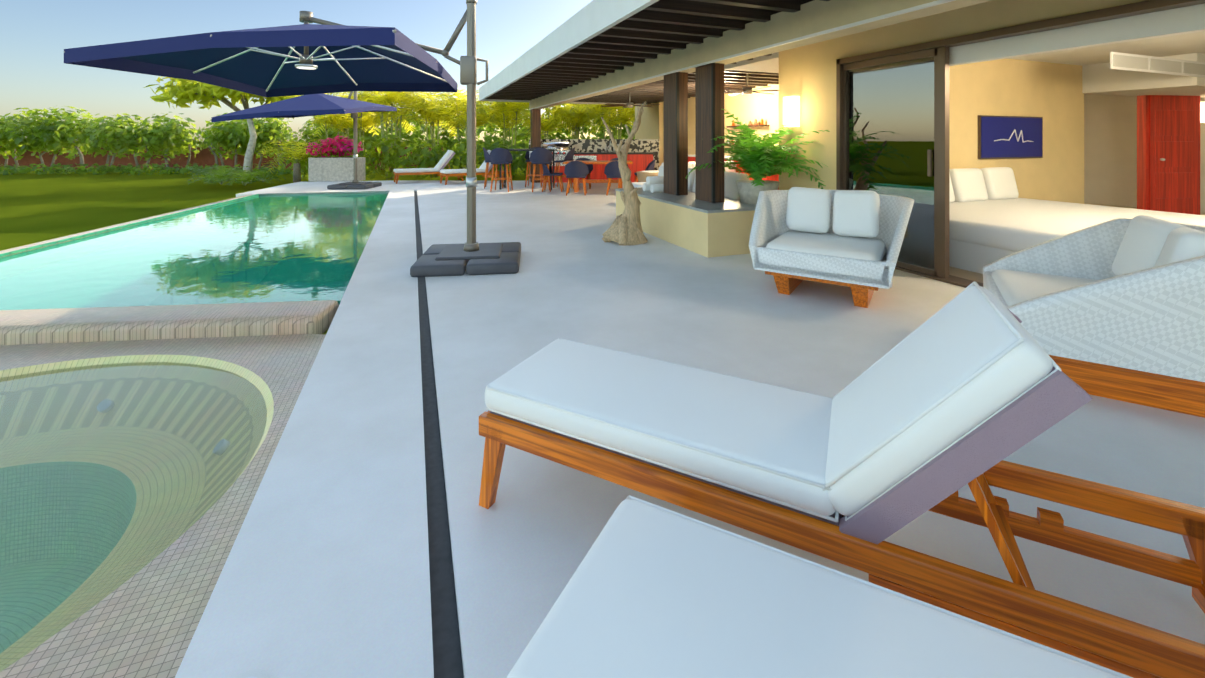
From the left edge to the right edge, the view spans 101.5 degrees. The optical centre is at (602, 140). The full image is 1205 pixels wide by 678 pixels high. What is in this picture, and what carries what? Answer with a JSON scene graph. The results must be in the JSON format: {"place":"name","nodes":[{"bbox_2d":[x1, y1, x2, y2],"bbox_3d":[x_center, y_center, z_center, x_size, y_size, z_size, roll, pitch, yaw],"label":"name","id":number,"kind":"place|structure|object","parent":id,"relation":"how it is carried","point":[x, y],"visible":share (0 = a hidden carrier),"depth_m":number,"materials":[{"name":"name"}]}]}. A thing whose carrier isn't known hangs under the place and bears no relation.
{"place":"outdoors","nodes":[
{"label":"outdoors","id":0,"kind":"place"},
{"bbox_2d":[0,362,266,668],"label":"jacuzzi water","id":1,"kind":"structure","parent":0,"point":[65,419],"depth_m":2.24,"materials":[{"name":"green liquid"}]},
{"bbox_2d":[0,334,325,677],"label":"tiled floor","id":2,"kind":"structure","parent":0,"point":[142,622],"depth_m":2.60,"materials":[{"name":"beige tile"}]},
{"bbox_2d":[0,141,528,334],"bbox_3d":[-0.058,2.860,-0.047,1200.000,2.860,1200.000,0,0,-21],"label":"lawn ground","id":3,"kind":"structure","parent":0,"point":[35,208],"depth_m":12.27,"materials":[{"name":"green plant"}]},
{"bbox_2d":[0,163,380,174],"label":"groundcover plants","id":4,"kind":"object","parent":3,"relation":"on","point":[103,169],"visible":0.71,"depth_m":20.54,"materials":[{"name":"green plant"}]},
{"bbox_2d":[0,106,388,171],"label":"hedge trees","id":5,"kind":"object","parent":3,"relation":"on","point":[172,138],"visible":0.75,"depth_m":21.67,"materials":[{"name":"green plant"}]},
{"bbox_2d":[0,191,388,303],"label":"pool edge","id":6,"kind":"object","parent":3,"relation":"in","point":[76,237],"visible":0.1,"depth_m":7.48,"materials":[{"name":"beige stone"}]},
{"bbox_2d":[0,195,257,257],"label":"pool edge","id":7,"kind":"object","parent":6,"relation":"attached to","point":[57,239],"visible":0.11,"depth_m":7.27,"materials":[{"name":"white stone"}]},
{"bbox_2d":[0,300,338,344],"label":"pool ledge","id":8,"kind":"object","parent":6,"relation":"attached to","point":[60,325],"visible":0.48,"depth_m":3.50,"materials":[{"name":"beige stone"}]},
{"bbox_2d":[0,193,387,309],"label":"pool water","id":9,"kind":"structure","parent":6,"relation":"in","point":[281,248],"depth_m":5.50,"materials":[{"name":"teal liquid"}]},
{"bbox_2d":[0,147,443,169],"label":"garden wall","id":10,"kind":"structure","parent":3,"relation":"on","point":[203,157],"depth_m":23.82,"materials":[{"name":"brown brick"}]},
{"bbox_2d":[144,76,327,182],"bbox_3d":[-12.001,-0.589,16.611,5.116,4.056,4.288,0,0,-21],"label":"tree","id":11,"kind":"object","parent":3,"relation":"on","point":[183,92],"visible":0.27,"depth_m":15.74,"materials":[{"name":"green plant"}]},
{"bbox_2d":[188,136,325,185],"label":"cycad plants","id":12,"kind":"object","parent":3,"relation":"on","point":[223,175],"visible":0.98,"depth_m":15.46,"materials":[{"name":"green plant"}]},
{"bbox_2d":[236,180,393,196],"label":"patio floor","id":13,"kind":"structure","parent":3,"relation":"on","point":[310,187],"depth_m":12.87,"materials":[{"name":"concrete"}]},
{"bbox_2d":[211,91,396,188],"bbox_3d":[-7.401,-0.160,12.675,3.024,2.900,3.006,0,0,-1],"label":"umbrella","id":14,"kind":"object","parent":13,"relation":"on","point":[311,105],"visible":0.85,"depth_m":11.84,"materials":[{"name":"blue fabric"}]},
{"bbox_2d":[308,157,364,180],"bbox_3d":[-8.452,0.917,15.692,1.500,0.745,0.620,0,0,1],"label":"planter box","id":15,"kind":"object","parent":13,"relation":"on","point":[330,168],"visible":0.79,"depth_m":15.38,"materials":[{"name":"concrete"}]},
{"bbox_2d":[304,136,362,157],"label":"flowers","id":16,"kind":"object","parent":15,"relation":"in","point":[334,147],"visible":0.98,"depth_m":15.54,"materials":[{"name":"pink plant"}]},
{"bbox_2d":[305,93,376,156],"bbox_3d":[-10.697,-0.368,19.562,3.613,3.606,2.744,0,0,-21],"label":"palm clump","id":17,"kind":"object","parent":3,"relation":"on","point":[327,123],"visible":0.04,"depth_m":19.40,"materials":[{"name":"green plant"}]},
{"bbox_2d":[310,91,393,155],"bbox_3d":[-9.200,-0.354,18.645,3.038,3.576,2.897,0,0,25],"label":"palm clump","id":18,"kind":"object","parent":3,"relation":"on","point":[363,122],"visible":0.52,"depth_m":18.45,"materials":[{"name":"green plant"}]},
{"bbox_2d":[346,91,434,179],"bbox_3d":[-7.742,-0.329,18.122,3.213,3.528,3.369,0,0,-21],"label":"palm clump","id":19,"kind":"object","parent":3,"relation":"on","point":[392,98],"visible":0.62,"depth_m":17.79,"materials":[{"name":"green plant"}]},
{"bbox_2d":[269,133,528,179],"bbox_3d":[-3.615,0.598,17.399,16.295,1.720,2.475,0,0,0],"label":"border shrub","id":20,"kind":"object","parent":3,"relation":"on","point":[416,157],"visible":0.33,"depth_m":16.97,"materials":[{"name":"green plant"}]},
{"bbox_2d":[393,92,460,177],"bbox_3d":[-6.476,-0.437,18.870,3.075,3.744,3.124,0,0,25],"label":"tree","id":21,"kind":"object","parent":3,"relation":"on","point":[420,108],"visible":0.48,"depth_m":18.62,"materials":[{"name":"green plant"}]},
{"bbox_2d":[422,86,509,178],"bbox_3d":[-5.038,-0.308,18.282,3.194,3.485,2.926,0,0,-21],"label":"tree","id":22,"kind":"object","parent":3,"relation":"on","point":[456,104],"visible":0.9,"depth_m":17.74,"materials":[{"name":"green plant"}]},
{"bbox_2d":[361,101,634,168],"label":"trees","id":23,"kind":"object","parent":3,"relation":"on","point":[417,132],"visible":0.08,"depth_m":22.95,"materials":[{"name":"green plant"}]},
{"bbox_2d":[476,100,549,177],"bbox_3d":[-3.481,-0.339,18.918,3.382,3.548,3.422,0,0,-21],"label":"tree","id":24,"kind":"object","parent":3,"relation":"on","point":[508,107],"visible":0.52,"depth_m":18.44,"materials":[{"name":"green plant"}]},
{"bbox_2d":[496,102,578,138],"bbox_3d":[-2.259,-0.313,18.334,3.481,3.495,3.104,0,0,-21],"label":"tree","id":25,"kind":"object","parent":3,"relation":"on","point":[546,126],"visible":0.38,"depth_m":18.19,"materials":[{"name":"green plant"}]},
{"bbox_2d":[541,103,610,138],"bbox_3d":[-1.051,-0.201,19.021,3.051,3.271,3.101,0,0,9],"label":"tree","id":26,"kind":"object","parent":3,"relation":"on","point":[570,112],"visible":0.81,"depth_m":18.56,"materials":[{"name":"green plant"}]},
{"bbox_2d":[567,104,634,138],"bbox_3d":[0.423,-0.318,18.936,3.383,3.505,2.938,0,0,-21],"label":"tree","id":27,"kind":"object","parent":3,"relation":"on","point":[620,119],"visible":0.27,"depth_m":18.67,"materials":[{"name":"green plant"}]},
{"bbox_2d":[612,106,634,129],"bbox_3d":[1.724,-0.291,19.275,3.163,3.451,3.504,0,0,-21],"label":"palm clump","id":28,"kind":"object","parent":3,"relation":"on","point":[632,109],"visible":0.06,"depth_m":18.81,"materials":[{"name":"green plant"}]},
{"bbox_2d":[175,180,1204,677],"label":"terrace deck","id":29,"kind":"structure","parent":3,"relation":"on","point":[373,538],"depth_m":2.01,"materials":[{"name":"concrete"}]},
{"bbox_2d":[63,0,520,276],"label":"umbrella","id":30,"kind":"object","parent":29,"relation":"on","point":[307,58],"visible":1,"depth_m":5.12,"materials":[{"name":"blue fabric"}]},
{"bbox_2d":[393,150,462,183],"bbox_3d":[-5.384,0.801,15.285,2.010,0.978,0.618,0,0,-28],"label":"lounger","id":31,"kind":"object","parent":29,"relation":"on","point":[444,161],"visible":0.81,"depth_m":15.09,"materials":[{"name":"white fabric"}]},
{"bbox_2d":[440,161,509,184],"bbox_3d":[-3.862,0.801,14.972,2.010,0.978,0.618,0,0,-32],"label":"lounger","id":32,"kind":"object","parent":29,"relation":"on","point":[481,170],"visible":0.6,"depth_m":14.71,"materials":[{"name":"white fabric"}]},
{"bbox_2d":[483,147,503,188],"bbox_3d":[-2.943,0.741,13.361,0.597,1.102,0.580,0,0,-21],"label":"bar stool","id":33,"kind":"object","parent":29,"relation":"on","point":[487,156],"visible":0.67,"depth_m":13.16,"materials":[{"name":"blue wood"}]},
{"bbox_2d":[490,148,512,191],"bbox_3d":[-2.554,0.741,12.454,0.591,1.102,0.557,0,0,1],"label":"bar stool","id":34,"kind":"object","parent":29,"relation":"on","point":[500,156],"visible":1,"depth_m":12.26,"materials":[{"name":"blue fabric"}]},
{"bbox_2d":[499,149,556,189],"bbox_3d":[-1.994,0.763,13.086,1.500,1.052,0.720,0,0,1],"label":"bar table","id":35,"kind":"object","parent":29,"relation":"on","point":[500,174],"visible":0.58,"depth_m":12.79,"materials":[{"name":"black metal"}]},
{"bbox_2d":[525,147,544,186],"bbox_3d":[-1.883,0.741,13.726,0.591,1.102,0.557,0,0,1],"label":"bar stool","id":36,"kind":"object","parent":29,"relation":"on","point":[527,157],"visible":0.56,"depth_m":13.80,"materials":[{"name":"brown wood"}]},
{"bbox_2d":[530,109,540,182],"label":"column","id":37,"kind":"structure","parent":29,"relation":"on","point":[535,127],"depth_m":14.95,"materials":[{"name":"brown wood"}]},
{"bbox_2d":[529,148,552,191],"bbox_3d":[-1.561,0.741,12.454,0.582,1.102,0.595,0,0,-21],"label":"bar stool","id":38,"kind":"object","parent":29,"relation":"on","point":[541,155],"visible":1,"depth_m":12.23,"materials":[{"name":"blue fabric"}]},
{"bbox_2d":[542,163,563,191],"bbox_3d":[-1.276,0.886,12.474,0.556,0.814,0.591,0,0,1],"label":"dining chair","id":39,"kind":"object","parent":29,"relation":"on","point":[547,172],"visible":0.9,"depth_m":12.29,"materials":[{"name":"blue fabric"}]},
{"bbox_2d":[553,147,574,188],"bbox_3d":[-1.016,0.741,13.368,0.555,1.102,0.591,0,0,6],"label":"bar stool","id":40,"kind":"object","parent":29,"relation":"on","point":[569,156],"visible":0.62,"depth_m":13.19,"materials":[{"name":"brown wood"}]},
{"bbox_2d":[564,161,588,194],"bbox_3d":[-0.616,0.886,11.692,0.591,0.814,0.557,0,0,1],"label":"dining chair","id":41,"kind":"object","parent":29,"relation":"on","point":[575,169],"visible":0.98,"depth_m":11.49,"materials":[{"name":"blue fabric"}]},
{"bbox_2d":[573,158,592,188],"bbox_3d":[-0.541,0.886,13.234,0.591,0.814,0.557,0,0,1],"label":"dining chair","id":42,"kind":"object","parent":29,"relation":"on","point":[590,167],"visible":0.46,"depth_m":13.39,"materials":[{"name":"blue fabric"}]},
{"bbox_2d":[529,102,662,182],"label":"wall","id":43,"kind":"structure","parent":29,"relation":"on","point":[642,154],"depth_m":15.64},
{"bbox_2d":[605,140,615,152],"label":"bottles","id":44,"kind":"object","parent":43,"relation":"on","point":[614,151],"visible":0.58,"depth_m":15.43,"materials":[{"name":"glass"}]},
{"bbox_2d":[563,161,632,191],"bbox_3d":[-0.103,0.912,12.455,1.700,0.755,0.950,0,0,1],"label":"dining table","id":45,"kind":"object","parent":29,"relation":"on","point":[577,181],"visible":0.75,"depth_m":12.15,"materials":[{"name":"brown wood"}]},
{"bbox_2d":[604,161,620,195],"bbox_3d":[0.333,0.886,11.676,0.591,0.814,0.557,0,0,3],"label":"dining chair","id":46,"kind":"object","parent":29,"relation":"on","point":[611,170],"visible":0.58,"depth_m":11.47,"materials":[{"name":"blue fabric"}]},
{"bbox_2d":[609,158,627,188],"bbox_3d":[0.410,0.886,13.219,0.591,0.814,0.557,0,0,3],"label":"dining chair","id":47,"kind":"object","parent":29,"relation":"on","point":[615,159],"visible":0.04,"depth_m":13.46,"materials":[{"name":"blue wood"}]},
{"bbox_2d":[601,101,647,245],"bbox_3d":[0.297,0.432,6.300,0.611,1.860,0.624,0,0,-21],"label":"driftwood sculpture","id":48,"kind":"object","parent":29,"relation":"on","point":[625,228],"visible":1,"depth_m":6.19,"materials":[{"name":"beige wood"}]},
{"bbox_2d":[634,159,655,181],"bbox_3d":[1.069,0.886,12.486,0.556,0.814,0.591,0,0,1],"label":"dining chair","id":49,"kind":"object","parent":29,"relation":"on","point":[650,166],"visible":0.35,"depth_m":12.35,"materials":[{"name":"blue wood"}]},
{"bbox_2d":[637,170,658,181],"bbox_3d":[1.192,1.005,11.491,0.800,0.570,0.800,0,0,-21],"label":"rattan chair","id":50,"kind":"object","parent":29,"relation":"on","point":[642,176],"visible":0.35,"depth_m":11.25,"materials":[{"name":"beige"}]},
{"bbox_2d":[615,187,755,257],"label":"wall","id":51,"kind":"structure","parent":29,"relation":"on","point":[689,221],"depth_m":5.72,"materials":[{"name":"beige paint"}]},
{"bbox_2d":[664,63,723,202],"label":"columns","id":52,"kind":"structure","parent":51,"relation":"on","point":[709,112],"depth_m":6.33,"materials":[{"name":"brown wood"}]},
{"bbox_2d":[686,109,829,203],"bbox_3d":[1.966,0.196,6.103,1.876,1.148,1.689,0,0,-21],"label":"fern plant","id":53,"kind":"object","parent":51,"relation":"on","point":[757,157],"visible":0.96,"depth_m":5.88,"materials":[{"name":"green plant"}]},
{"bbox_2d":[632,161,749,199],"bbox_3d":[2.344,0.873,8.872,2.520,0.834,3.700,0,0,-21],"label":"sofa","id":54,"kind":"object","parent":29,"relation":"on","point":[732,177],"visible":0.21,"depth_m":7.06,"materials":[{"name":"fabric"}]},
{"bbox_2d":[688,119,778,189],"bbox_3d":[3.062,0.396,11.724,0.680,1.786,3.340,0,0,-21],"label":"shelf","id":55,"kind":"object","parent":29,"relation":"on","point":[691,158],"visible":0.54,"depth_m":11.20,"materials":[{"name":"brown wood"}]},
{"bbox_2d":[507,495,1132,677],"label":"lounger","id":56,"kind":"object","parent":29,"relation":"on","point":[650,590],"visible":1,"depth_m":0.89,"materials":[{"name":"white fabric"}]},
{"bbox_2d":[749,187,914,307],"bbox_3d":[1.944,0.861,4.239,1.251,0.858,1.005,0,0,34],"label":"armchair","id":57,"kind":"object","parent":29,"relation":"on","point":[853,239],"visible":1,"depth_m":4.13,"materials":[{"name":"white fabric"}]},
{"bbox_2d":[479,281,1204,677],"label":"lounger","id":58,"kind":"object","parent":29,"relation":"on","point":[971,385],"visible":1,"depth_m":1.32,"materials":[{"name":"white fabric"}]},
{"bbox_2d":[635,0,1204,282],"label":"house walls","id":59,"kind":"structure","parent":29,"relation":"on","point":[1082,102],"depth_m":6.92,"materials":[{"name":"beige paint"}]},
{"bbox_2d":[479,0,991,109],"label":"pergola roof","id":60,"kind":"structure","parent":59,"relation":"attached to","point":[812,22],"depth_m":5.43,"materials":[{"name":"white paint"}]},
{"bbox_2d":[601,93,659,107],"bbox_3d":[0.717,-1.125,12.907,1.561,0.530,1.584,0,0,-21],"label":"ceiling fan","id":61,"kind":"object","parent":60,"relation":"hanging from","point":[629,105],"visible":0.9,"depth_m":12.83,"materials":[{"name":"brown wood"}]},
{"bbox_2d":[486,0,829,103],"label":"pergola joists","id":62,"kind":"object","parent":60,"relation":"attached to","point":[655,29],"visible":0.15,"depth_m":6.50,"materials":[{"name":"brown wood"}]},
{"bbox_2d":[724,74,778,95],"bbox_3d":[2.700,-1.125,9.171,1.561,0.530,1.584,0,0,-21],"label":"ceiling fan","id":63,"kind":"object","parent":60,"relation":"hanging from","point":[743,90],"visible":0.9,"depth_m":9.09,"materials":[{"name":"brown metal"}]},
{"bbox_2d":[783,96,799,126],"bbox_3d":[2.391,-0.361,6.230,0.100,0.380,0.180,0,0,-21],"label":"wall sconce","id":64,"kind":"object","parent":59,"relation":"attached to","point":[791,111],"depth_m":6.16,"materials":[{"name":"white glass"}]},
{"bbox_2d":[978,115,1042,158],"bbox_3d":[5.818,-0.041,6.992,1.402,0.600,0.052,0,0,-21],"label":"painting","id":65,"kind":"object","parent":59,"relation":"attached to","point":[1004,137],"visible":1,"depth_m":6.95,"materials":[{"name":"blue"}]},
{"bbox_2d":[836,0,1204,287],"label":"sliding door","id":66,"kind":"structure","parent":59,"relation":"attached to","point":[892,116],"depth_m":4.70,"materials":[{"name":"clear glass"}]},
{"bbox_2d":[927,150,931,175],"bbox_3d":[3.078,0.215,4.628,0.025,0.250,0.030,0,0,-21],"label":"door handle","id":67,"kind":"object","parent":66,"relation":"attached to","point":[929,162],"visible":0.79,"depth_m":4.62,"materials":[{"name":"silver metal"}]},
{"bbox_2d":[1137,95,1199,214],"bbox_3d":[9.329,0.187,8.024,1.050,2.205,0.273,0,0,-7],"label":"red door","id":68,"kind":"structure","parent":59,"relation":"attached to","point":[1168,153],"depth_m":8.02,"materials":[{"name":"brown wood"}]},
{"bbox_2d":[1200,102,1204,122],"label":"bedroom sconce","id":69,"kind":"object","parent":59,"relation":"attached to","point":[1202,112],"visible":0.67,"depth_m":8.12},
{"bbox_2d":[983,215,1204,417],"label":"outdoor sofa","id":70,"kind":"object","parent":29,"relation":"on","point":[1114,309],"visible":0.9,"depth_m":2.38,"materials":[{"name":"white wicker"}]},
{"bbox_2d":[0,0,631,141],"label":"sky","id":71,"kind":"structure","parent":0,"point":[35,34],"materials":[{"name":"blue"}]},
{"bbox_2d":[543,142,595,165],"bbox_3d":[-1.047,0.420,15.219,1.649,0.740,1.141,0,0,-21],"label":"barbecue grill","id":72,"kind":"object","parent":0,"point":[562,147],"visible":0.5,"depth_m":14.95,"materials":[{"name":"silver metal"}]},
{"bbox_2d":[642,176,663,192],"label":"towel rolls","id":73,"kind":"object","parent":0,"point":[653,184],"visible":0.62,"depth_m":7.32,"materials":[{"name":"fabric"}]},
{"bbox_2d":[949,167,1204,273],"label":"bed","id":74,"kind":"object","parent":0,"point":[993,217],"visible":0.38,"depth_m":5.03,"materials":[{"name":"fabric"}]}
]}

